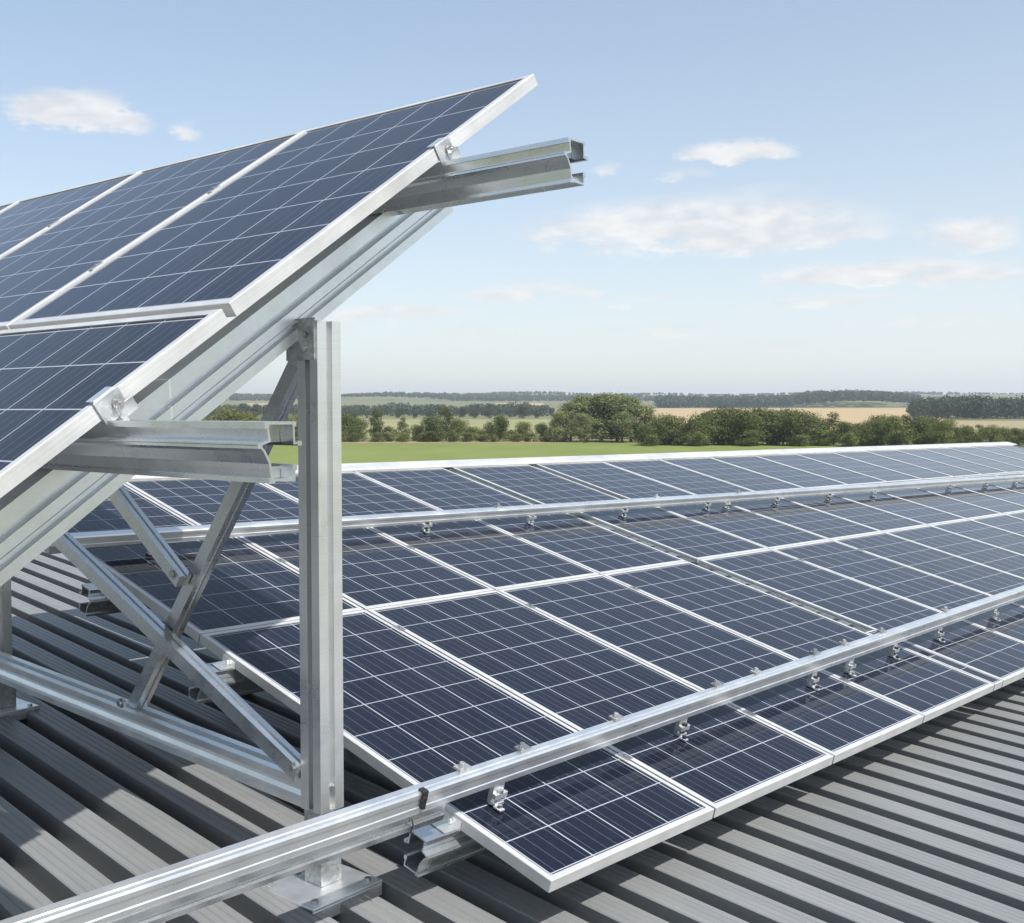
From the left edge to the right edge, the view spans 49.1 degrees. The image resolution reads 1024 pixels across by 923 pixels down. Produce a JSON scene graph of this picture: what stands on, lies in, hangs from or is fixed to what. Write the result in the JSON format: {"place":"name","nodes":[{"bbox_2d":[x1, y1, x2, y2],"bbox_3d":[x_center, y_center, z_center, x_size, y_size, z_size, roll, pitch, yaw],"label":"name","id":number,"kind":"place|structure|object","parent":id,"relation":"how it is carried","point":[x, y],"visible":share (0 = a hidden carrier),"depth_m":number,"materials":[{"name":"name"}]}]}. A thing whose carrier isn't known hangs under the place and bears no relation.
{"place":"outdoors","nodes":[
{"label":"outdoors","id":0,"kind":"place"},
{"bbox_2d":[341,396,446,399],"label":"hill","id":1,"kind":"structure","parent":0,"point":[382,398],"depth_m":3289.66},
{"bbox_2d":[205,419,628,437],"bbox_3d":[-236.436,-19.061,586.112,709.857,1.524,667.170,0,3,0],"label":"meadow","id":2,"kind":"structure","parent":0,"point":[480,423],"depth_m":678.91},
{"bbox_2d":[0,0,1023,394],"label":"sky","id":3,"kind":"structure","parent":0,"point":[776,196],"materials":[{"name":"blue"}]},
{"bbox_2d":[204,394,1023,445],"bbox_3d":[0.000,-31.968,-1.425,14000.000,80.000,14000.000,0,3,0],"label":"ground","id":4,"kind":"structure","parent":0,"point":[455,403],"depth_m":2368.26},
{"bbox_2d":[206,406,250,420],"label":"hedge tree","id":5,"kind":"object","parent":4,"relation":"on","point":[234,413],"visible":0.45,"depth_m":298.48,"materials":[{"name":"green plant"}]},
{"bbox_2d":[367,409,384,437],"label":"slender tree","id":6,"kind":"object","parent":4,"relation":"on","point":[377,427],"visible":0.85,"depth_m":302.06,"materials":[{"name":"green plant"}]},
{"bbox_2d":[215,401,550,416],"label":"meadow wood","id":7,"kind":"object","parent":4,"relation":"on","point":[390,409],"visible":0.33,"depth_m":1109.76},
{"bbox_2d":[436,406,456,440],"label":"slender tree","id":8,"kind":"object","parent":4,"relation":"on","point":[445,411],"visible":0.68,"depth_m":302.05,"materials":[{"name":"green plant"}]},
{"bbox_2d":[225,391,677,400],"bbox_3d":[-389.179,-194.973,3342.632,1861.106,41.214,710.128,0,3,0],"label":"distant forest","id":9,"kind":"object","parent":4,"relation":"on","point":[458,397],"visible":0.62,"depth_m":3042.49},
{"bbox_2d":[0,513,1023,922],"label":"warehouse building","id":10,"kind":"structure","parent":4,"relation":"on","point":[922,823],"depth_m":4.75,"materials":[{"name":"grey metal"}]},
{"bbox_2d":[79,579,150,616],"bbox_3d":[2.622,0.836,10.807,0.243,0.750,14.003,21,15,41],"label":"purlin rail","id":11,"kind":"object","parent":10,"relation":"on","point":[100,603],"visible":0.17,"depth_m":5.73,"materials":[{"name":"metal"}]},
{"bbox_2d":[85,537,363,641],"bbox_3d":[-1.579,0.642,6.054,1.287,0.057,1.011,21,15,41],"label":"solar panel","id":12,"kind":"object","parent":11,"relation":"on","point":[248,585],"visible":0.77,"depth_m":5.93,"materials":[{"name":"blue glass"}]},
{"bbox_2d":[238,527,493,610],"bbox_3d":[-0.892,0.621,6.780,1.287,0.057,1.011,21,15,41],"label":"solar panel","id":13,"kind":"object","parent":11,"relation":"on","point":[379,570],"visible":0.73,"depth_m":6.71,"materials":[{"name":"blue glass"}]},
{"bbox_2d":[368,520,599,589],"bbox_3d":[-0.205,0.600,7.507,1.287,0.057,1.011,21,15,41],"label":"solar panel","id":14,"kind":"object","parent":11,"relation":"on","point":[488,555],"visible":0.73,"depth_m":7.43,"materials":[{"name":"blue glass"}]},
{"bbox_2d":[478,513,685,574],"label":"solar panel","id":15,"kind":"object","parent":11,"relation":"on","point":[589,545],"visible":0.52,"depth_m":8.16,"materials":[{"name":"blue glass"}]},
{"bbox_2d":[572,513,694,563],"bbox_3d":[0.876,0.595,8.628,1.219,0.043,0.130,21,15,41],"label":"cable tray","id":16,"kind":"object","parent":11,"relation":"attached to","point":[634,538],"visible":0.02,"depth_m":8.64,"materials":[{"name":"metal"}]},
{"bbox_2d":[569,507,768,563],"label":"solar panel","id":17,"kind":"object","parent":11,"relation":"on","point":[690,538],"visible":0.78,"depth_m":8.97,"materials":[{"name":"blue glass"}]},
{"bbox_2d":[658,502,829,548],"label":"solar panel","id":18,"kind":"object","parent":11,"relation":"on","point":[756,528],"visible":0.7,"depth_m":9.72,"materials":[{"name":"blue glass"}]},
{"bbox_2d":[730,498,881,539],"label":"solar panel","id":19,"kind":"object","parent":11,"relation":"on","point":[814,521],"visible":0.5,"depth_m":10.46,"materials":[{"name":"blue glass"}]},
{"bbox_2d":[782,495,927,531],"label":"solar panel","id":20,"kind":"object","parent":11,"relation":"on","point":[864,515],"visible":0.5,"depth_m":11.20,"materials":[{"name":"blue glass"}]},
{"bbox_2d":[832,491,966,524],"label":"solar panel","id":21,"kind":"object","parent":11,"relation":"on","point":[923,514],"visible":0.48,"depth_m":11.94,"materials":[{"name":"blue glass"}]},
{"bbox_2d":[878,482,1001,519],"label":"solar panel","id":22,"kind":"object","parent":11,"relation":"on","point":[967,511],"visible":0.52,"depth_m":12.68,"materials":[{"name":"blue glass"}]},
{"bbox_2d":[907,480,1023,513],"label":"solar panel","id":23,"kind":"object","parent":11,"relation":"on","point":[981,500],"visible":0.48,"depth_m":13.41,"materials":[{"name":"blue glass"}]},
{"bbox_2d":[933,477,1023,505],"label":"solar panel","id":24,"kind":"object","parent":11,"relation":"on","point":[1005,494],"visible":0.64,"depth_m":14.22,"materials":[{"name":"blue glass"}]},
{"bbox_2d":[965,475,1023,493],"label":"solar panel","id":25,"kind":"object","parent":11,"relation":"on","point":[1019,488],"visible":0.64,"depth_m":15.04,"materials":[{"name":"blue glass"}]},
{"bbox_2d":[0,207,453,916],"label":"support rack","id":26,"kind":"object","parent":10,"relation":"on","point":[42,509],"visible":0.84,"depth_m":4.09,"materials":[{"name":"metal"}]},
{"bbox_2d":[39,420,301,483],"bbox_3d":[-2.636,-0.099,4.418,5.403,0.148,0.134,2,3,40],"label":"rack rail","id":27,"kind":"object","parent":26,"relation":"attached to","point":[218,450],"visible":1,"depth_m":2.88,"materials":[{"name":"metal"}]},
{"bbox_2d":[86,386,138,425],"bbox_3d":[-1.098,-0.136,3.135,0.073,0.145,0.110,2,38,40],"label":"end clamp","id":28,"kind":"object","parent":27,"relation":"attached to","point":[111,403],"visible":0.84,"depth_m":3.11,"materials":[{"name":"metal"}]},
{"bbox_2d":[0,309,228,497],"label":"solar panel","id":29,"kind":"object","parent":27,"relation":"attached to","point":[54,379],"visible":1,"depth_m":3.36,"materials":[{"name":"blue glass"}]},
{"bbox_2d":[368,137,587,215],"bbox_3d":[-1.861,-1.087,5.495,5.403,0.148,0.134,2,3,40],"label":"rack rail","id":30,"kind":"object","parent":26,"relation":"attached to","point":[545,166],"visible":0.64,"depth_m":3.96,"materials":[{"name":"metal"}]},
{"bbox_2d":[0,170,141,255],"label":"solar panel","id":31,"kind":"object","parent":30,"relation":"attached to","point":[22,221],"visible":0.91,"depth_m":6.38,"materials":[{"name":"blue glass"}]},
{"bbox_2d":[0,130,304,330],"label":"solar panel","id":32,"kind":"object","parent":30,"relation":"attached to","point":[38,269],"visible":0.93,"depth_m":5.29,"materials":[{"name":"blue glass"}]},
{"bbox_2d":[9,74,537,328],"bbox_3d":[-0.915,-1.021,4.411,1.397,0.050,1.803,2,38,40],"label":"solar panel","id":33,"kind":"object","parent":30,"relation":"attached to","point":[237,245],"visible":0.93,"depth_m":4.23,"materials":[{"name":"blue glass"}]},
{"bbox_2d":[427,137,460,164],"bbox_3d":[-0.231,-1.121,4.135,0.073,0.145,0.110,2,38,40],"label":"end clamp","id":34,"kind":"object","parent":30,"relation":"attached to","point":[445,149],"visible":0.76,"depth_m":4.11,"materials":[{"name":"metal"}]},
{"bbox_2d":[188,654,346,748],"bbox_3d":[3.395,1.031,10.082,0.210,0.563,14.003,21,15,41],"label":"purlin rail","id":35,"kind":"object","parent":10,"relation":"on","point":[232,677],"visible":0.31,"depth_m":5.06,"materials":[{"name":"metal"}]},
{"bbox_2d":[696,562,869,631],"bbox_3d":[1.813,0.948,7.753,1.412,0.042,0.130,21,15,41],"label":"panel frame","id":36,"kind":"object","parent":35,"relation":"attached to","point":[784,598],"visible":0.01,"depth_m":7.76,"materials":[{"name":"metal"}]},
{"bbox_2d":[404,810,487,876],"bbox_3d":[4.465,1.301,9.078,0.164,0.304,14.003,21,15,41],"label":"purlin rail","id":37,"kind":"object","parent":10,"relation":"on","point":[447,840],"visible":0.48,"depth_m":4.05,"materials":[{"name":"metal"}]},
{"bbox_2d":[199,610,713,892],"bbox_3d":[-0.321,1.115,4.878,2.261,0.057,1.011,21,15,41],"label":"solar panel","id":38,"kind":"object","parent":37,"relation":"on","point":[415,711],"visible":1,"depth_m":4.63,"materials":[{"name":"blue glass"}]},
{"bbox_2d":[367,590,833,817],"bbox_3d":[0.366,1.095,5.605,2.261,0.057,1.011,21,15,41],"label":"solar panel","id":39,"kind":"object","parent":37,"relation":"on","point":[725,758],"visible":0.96,"depth_m":5.46,"materials":[{"name":"blue glass"}]},
{"bbox_2d":[497,575,923,763],"bbox_3d":[1.053,1.074,6.332,2.261,0.057,1.011,21,15,41],"label":"solar panel","id":40,"kind":"object","parent":37,"relation":"on","point":[840,718],"visible":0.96,"depth_m":6.20,"materials":[{"name":"blue glass"}]},
{"bbox_2d":[602,562,993,722],"bbox_3d":[1.731,1.059,7.051,2.261,0.045,0.988,21,15,41],"label":"solar panel","id":41,"kind":"object","parent":37,"relation":"on","point":[928,689],"visible":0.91,"depth_m":6.95,"materials":[{"name":"blue glass"}]},
{"bbox_2d":[699,549,1023,686],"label":"solar panel","id":42,"kind":"object","parent":37,"relation":"on","point":[990,652],"visible":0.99,"depth_m":7.84,"materials":[{"name":"blue glass"}]},
{"bbox_2d":[771,540,1023,642],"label":"solar panel","id":43,"kind":"object","parent":37,"relation":"on","point":[905,582],"visible":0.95,"depth_m":8.77,"materials":[{"name":"blue glass"}]},
{"bbox_2d":[833,532,1023,606],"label":"solar panel","id":44,"kind":"object","parent":37,"relation":"on","point":[952,568],"visible":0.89,"depth_m":9.62,"materials":[{"name":"blue glass"}]},
{"bbox_2d":[865,630,1002,690],"bbox_3d":[2.619,1.234,7.001,0.850,0.045,0.128,21,15,41],"label":"panel frame","id":45,"kind":"object","parent":37,"relation":"attached to","point":[996,682],"visible":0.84,"depth_m":6.92,"materials":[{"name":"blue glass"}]},
{"bbox_2d":[885,525,1023,578],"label":"solar panel","id":46,"kind":"object","parent":37,"relation":"on","point":[988,555],"visible":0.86,"depth_m":10.46,"materials":[{"name":"blue glass"}]},
{"bbox_2d":[0,585,1023,922],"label":"front tube","id":47,"kind":"object","parent":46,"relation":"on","point":[128,897],"visible":1,"depth_m":4.00,"materials":[{"name":"metal"}]},
{"bbox_2d":[109,804,444,922],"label":"beam","id":48,"kind":"structure","parent":47,"relation":"attached to","point":[186,904],"depth_m":3.45,"materials":[{"name":"metal"}]},
{"bbox_2d":[930,519,1023,554],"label":"solar panel","id":49,"kind":"object","parent":37,"relation":"on","point":[993,536],"visible":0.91,"depth_m":11.30,"materials":[{"name":"blue glass"}]},
{"bbox_2d":[969,514,1023,535],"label":"solar panel","id":50,"kind":"object","parent":37,"relation":"on","point":[1008,523],"visible":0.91,"depth_m":12.12,"materials":[{"name":"blue glass"}]},
{"bbox_2d":[130,442,1016,479],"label":"ridge trim","id":51,"kind":"structure","parent":10,"relation":"on","point":[444,464],"depth_m":11.48,"materials":[{"name":"metal"}]},
{"bbox_2d":[44,484,194,553],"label":"solar panel","id":52,"kind":"object","parent":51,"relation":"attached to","point":[105,515],"visible":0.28,"depth_m":6.82,"materials":[{"name":"blue glass"}]},
{"bbox_2d":[125,478,298,524],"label":"solar panel","id":53,"kind":"object","parent":51,"relation":"attached to","point":[196,501],"visible":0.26,"depth_m":7.51,"materials":[{"name":"blue glass"}]},
{"bbox_2d":[262,471,437,515],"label":"solar panel","id":54,"kind":"object","parent":51,"relation":"attached to","point":[362,495],"visible":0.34,"depth_m":8.28,"materials":[{"name":"blue glass"}]},
{"bbox_2d":[353,468,532,509],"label":"solar panel","id":55,"kind":"object","parent":51,"relation":"attached to","point":[440,488],"visible":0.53,"depth_m":9.00,"materials":[{"name":"blue glass"}]},
{"bbox_2d":[451,465,618,503],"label":"solar panel","id":56,"kind":"object","parent":51,"relation":"attached to","point":[532,484],"visible":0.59,"depth_m":9.78,"materials":[{"name":"blue glass"}]},
{"bbox_2d":[535,462,694,498],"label":"solar panel","id":57,"kind":"object","parent":51,"relation":"attached to","point":[613,480],"visible":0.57,"depth_m":10.58,"materials":[{"name":"blue glass"}]},
{"bbox_2d":[600,459,750,494],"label":"solar panel","id":58,"kind":"object","parent":51,"relation":"attached to","point":[677,477],"visible":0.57,"depth_m":11.33,"materials":[{"name":"blue glass"}]},
{"bbox_2d":[659,457,802,490],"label":"solar panel","id":59,"kind":"object","parent":51,"relation":"attached to","point":[732,474],"visible":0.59,"depth_m":12.06,"materials":[{"name":"blue glass"}]},
{"bbox_2d":[709,456,847,487],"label":"solar panel","id":60,"kind":"object","parent":51,"relation":"attached to","point":[784,473],"visible":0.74,"depth_m":12.78,"materials":[{"name":"blue glass"}]},
{"bbox_2d":[753,454,887,484],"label":"solar panel","id":61,"kind":"object","parent":51,"relation":"attached to","point":[826,470],"visible":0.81,"depth_m":13.51,"materials":[{"name":"blue glass"}]},
{"bbox_2d":[797,452,922,482],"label":"solar panel","id":62,"kind":"object","parent":51,"relation":"attached to","point":[865,468],"visible":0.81,"depth_m":14.24,"materials":[{"name":"blue glass"}]},
{"bbox_2d":[831,451,953,479],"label":"solar panel","id":63,"kind":"object","parent":51,"relation":"attached to","point":[897,466],"visible":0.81,"depth_m":14.97,"materials":[{"name":"blue glass"}]},
{"bbox_2d":[866,450,982,477],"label":"solar panel","id":64,"kind":"object","parent":51,"relation":"attached to","point":[955,472],"visible":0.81,"depth_m":15.70,"materials":[{"name":"blue glass"}]},
{"bbox_2d":[897,449,1008,475],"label":"solar panel","id":65,"kind":"object","parent":51,"relation":"attached to","point":[955,462],"visible":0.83,"depth_m":16.43,"materials":[{"name":"blue glass"}]},
{"bbox_2d":[925,448,1023,472],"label":"solar panel","id":66,"kind":"object","parent":51,"relation":"attached to","point":[994,464],"visible":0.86,"depth_m":17.19,"materials":[{"name":"blue glass"}]},
{"bbox_2d":[950,447,1023,467],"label":"solar panel","id":67,"kind":"object","parent":51,"relation":"attached to","point":[996,457],"visible":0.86,"depth_m":18.02,"materials":[{"name":"blue glass"}]},
{"bbox_2d":[973,446,1023,460],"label":"solar panel","id":68,"kind":"object","parent":51,"relation":"attached to","point":[1005,452],"visible":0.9,"depth_m":18.85,"materials":[{"name":"blue glass"}]},
{"bbox_2d":[570,393,607,440],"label":"broad tree","id":69,"kind":"object","parent":4,"relation":"on","point":[584,403],"visible":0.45,"depth_m":296.35,"materials":[{"name":"green plant"}]},
{"bbox_2d":[578,391,620,441],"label":"broad tree","id":70,"kind":"object","parent":4,"relation":"on","point":[605,401],"visible":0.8,"depth_m":294.99,"materials":[{"name":"green plant"}]},
{"bbox_2d":[608,410,636,442],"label":"broad tree","id":71,"kind":"object","parent":4,"relation":"on","point":[621,418],"visible":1,"depth_m":286.62,"materials":[{"name":"green plant"}]},
{"bbox_2d":[608,395,642,441],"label":"broad tree","id":72,"kind":"object","parent":4,"relation":"on","point":[630,405],"visible":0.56,"depth_m":293.24,"materials":[{"name":"green plant"}]},
{"bbox_2d":[245,391,1023,395],"bbox_3d":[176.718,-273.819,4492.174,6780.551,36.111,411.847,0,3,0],"label":"horizon forest","id":73,"kind":"object","parent":4,"relation":"on","point":[711,394],"visible":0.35,"depth_m":4377.84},
{"bbox_2d":[628,403,658,441],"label":"broad tree","id":74,"kind":"object","parent":4,"relation":"on","point":[647,411],"visible":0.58,"depth_m":291.52,"materials":[{"name":"green plant"}]},
{"bbox_2d":[653,389,922,407],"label":"hill forest","id":75,"kind":"object","parent":4,"relation":"on","point":[727,400],"visible":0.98,"depth_m":1965.05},
{"bbox_2d":[268,443,1023,469],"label":"green field","id":76,"kind":"structure","parent":0,"point":[368,452],"depth_m":228.73,"materials":[{"name":"plant"}]},
{"bbox_2d":[341,441,581,442],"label":"field edge","id":77,"kind":"object","parent":76,"relation":"on","point":[462,442],"visible":0.34,"depth_m":287.24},
{"bbox_2d":[345,416,369,440],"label":"hedge tree","id":78,"kind":"object","parent":77,"relation":"on","point":[357,425],"visible":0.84,"depth_m":295.70,"materials":[{"name":"green plant"}]},
{"bbox_2d":[417,414,446,439],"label":"hedge tree","id":79,"kind":"object","parent":77,"relation":"on","point":[431,424],"visible":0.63,"depth_m":295.86,"materials":[{"name":"green plant"}]},
{"bbox_2d":[482,415,512,441],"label":"hedge tree","id":80,"kind":"object","parent":77,"relation":"on","point":[497,428],"visible":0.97,"depth_m":295.58,"materials":[{"name":"green plant"}]},
{"bbox_2d":[544,410,572,441],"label":"broad tree","id":81,"kind":"object","parent":77,"relation":"on","point":[558,432],"visible":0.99,"depth_m":291.04,"materials":[{"name":"green plant"}]},
{"bbox_2d":[553,400,581,441],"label":"broad tree","id":82,"kind":"object","parent":77,"relation":"on","point":[567,407],"visible":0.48,"depth_m":294.42,"materials":[{"name":"green plant"}]},
{"bbox_2d":[565,412,593,441],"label":"broad tree","id":83,"kind":"object","parent":77,"relation":"on","point":[581,418],"visible":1,"depth_m":287.48,"materials":[{"name":"green plant"}]},
{"bbox_2d":[635,423,660,445],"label":"hedge tree","id":84,"kind":"object","parent":76,"relation":"on","point":[645,430],"visible":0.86,"depth_m":261.00,"materials":[{"name":"green plant"}]},
{"bbox_2d":[645,418,672,443],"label":"hedge tree","id":85,"kind":"object","parent":76,"relation":"on","point":[660,427],"visible":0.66,"depth_m":263.55,"materials":[{"name":"green plant"}]},
{"bbox_2d":[651,412,688,444],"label":"hedge tree","id":86,"kind":"object","parent":76,"relation":"on","point":[671,422],"visible":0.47,"depth_m":266.13,"materials":[{"name":"green plant"}]},
{"bbox_2d":[675,416,714,445],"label":"hedge tree","id":87,"kind":"object","parent":76,"relation":"on","point":[689,424],"visible":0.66,"depth_m":260.70,"materials":[{"name":"green plant"}]},
{"bbox_2d":[688,410,731,444],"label":"hedge tree","id":88,"kind":"object","parent":76,"relation":"on","point":[712,424],"visible":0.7,"depth_m":262.99,"materials":[{"name":"green plant"}]},
{"bbox_2d":[704,407,734,444],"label":"hedge tree","id":89,"kind":"object","parent":76,"relation":"on","point":[720,411],"visible":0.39,"depth_m":265.94,"materials":[{"name":"green plant"}]},
{"bbox_2d":[717,406,771,445],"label":"hedge tree","id":90,"kind":"object","parent":76,"relation":"on","point":[742,419],"visible":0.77,"depth_m":261.01,"materials":[{"name":"green plant"}]},
{"bbox_2d":[735,429,764,445],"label":"shrub","id":91,"kind":"object","parent":76,"relation":"on","point":[750,438],"visible":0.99,"depth_m":256.04,"materials":[{"name":"green plant"}]},
{"bbox_2d":[771,409,816,445],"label":"hedge tree","id":92,"kind":"object","parent":76,"relation":"on","point":[795,417],"visible":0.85,"depth_m":258.82,"materials":[{"name":"green plant"}]},
{"bbox_2d":[785,411,832,445],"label":"hedge tree","id":93,"kind":"object","parent":76,"relation":"on","point":[814,431],"visible":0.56,"depth_m":260.05,"materials":[{"name":"green plant"}]},
{"bbox_2d":[828,421,863,445],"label":"hedge tree","id":94,"kind":"object","parent":76,"relation":"on","point":[844,428],"visible":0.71,"depth_m":256.97,"materials":[{"name":"green plant"}]},
{"bbox_2d":[876,414,916,445],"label":"hedge tree","id":95,"kind":"object","parent":76,"relation":"on","point":[893,421],"visible":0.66,"depth_m":253.65,"materials":[{"name":"green plant"}]},
{"bbox_2d":[884,429,916,445],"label":"shrub","id":96,"kind":"object","parent":76,"relation":"on","point":[902,433],"visible":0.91,"depth_m":248.83,"materials":[{"name":"green plant"}]},
{"bbox_2d":[910,414,938,444],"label":"hedge tree","id":97,"kind":"object","parent":76,"relation":"on","point":[920,421],"visible":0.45,"depth_m":257.50,"materials":[{"name":"green plant"}]},
{"bbox_2d":[922,418,958,443],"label":"hedge tree","id":98,"kind":"object","parent":76,"relation":"on","point":[945,432],"visible":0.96,"depth_m":250.68,"materials":[{"name":"green plant"}]},
{"bbox_2d":[958,424,981,442],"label":"hedge tree","id":99,"kind":"object","parent":76,"relation":"on","point":[968,432],"visible":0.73,"depth_m":255.16,"materials":[{"name":"green plant"}]},
{"bbox_2d":[980,424,1007,441],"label":"hedge tree","id":100,"kind":"object","parent":76,"relation":"on","point":[990,432],"visible":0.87,"depth_m":247.97,"materials":[{"name":"green plant"}]},
{"bbox_2d":[638,408,946,427],"bbox_3d":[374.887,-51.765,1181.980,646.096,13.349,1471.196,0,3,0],"label":"wheat field","id":101,"kind":"structure","parent":0,"point":[853,415],"depth_m":1377.99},
{"bbox_2d":[905,394,1023,418],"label":"copse","id":102,"kind":"object","parent":101,"relation":"on","point":[970,406],"visible":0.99,"depth_m":886.32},
{"bbox_2d":[788,402,905,406],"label":"field","id":103,"kind":"structure","parent":0,"point":[847,404],"depth_m":2048.08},
{"bbox_2d":[932,421,1023,431],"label":"stubble field","id":104,"kind":"structure","parent":0,"point":[1012,424],"depth_m":657.77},
{"label":"solar panel","id":105,"kind":"object","parent":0,"visible":0},
{"bbox_2d":[70,475,1023,554],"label":"tube","id":106,"kind":"object","parent":105,"relation":"attached to","point":[425,519],"visible":0.89,"depth_m":8.31,"materials":[{"name":"metal"}]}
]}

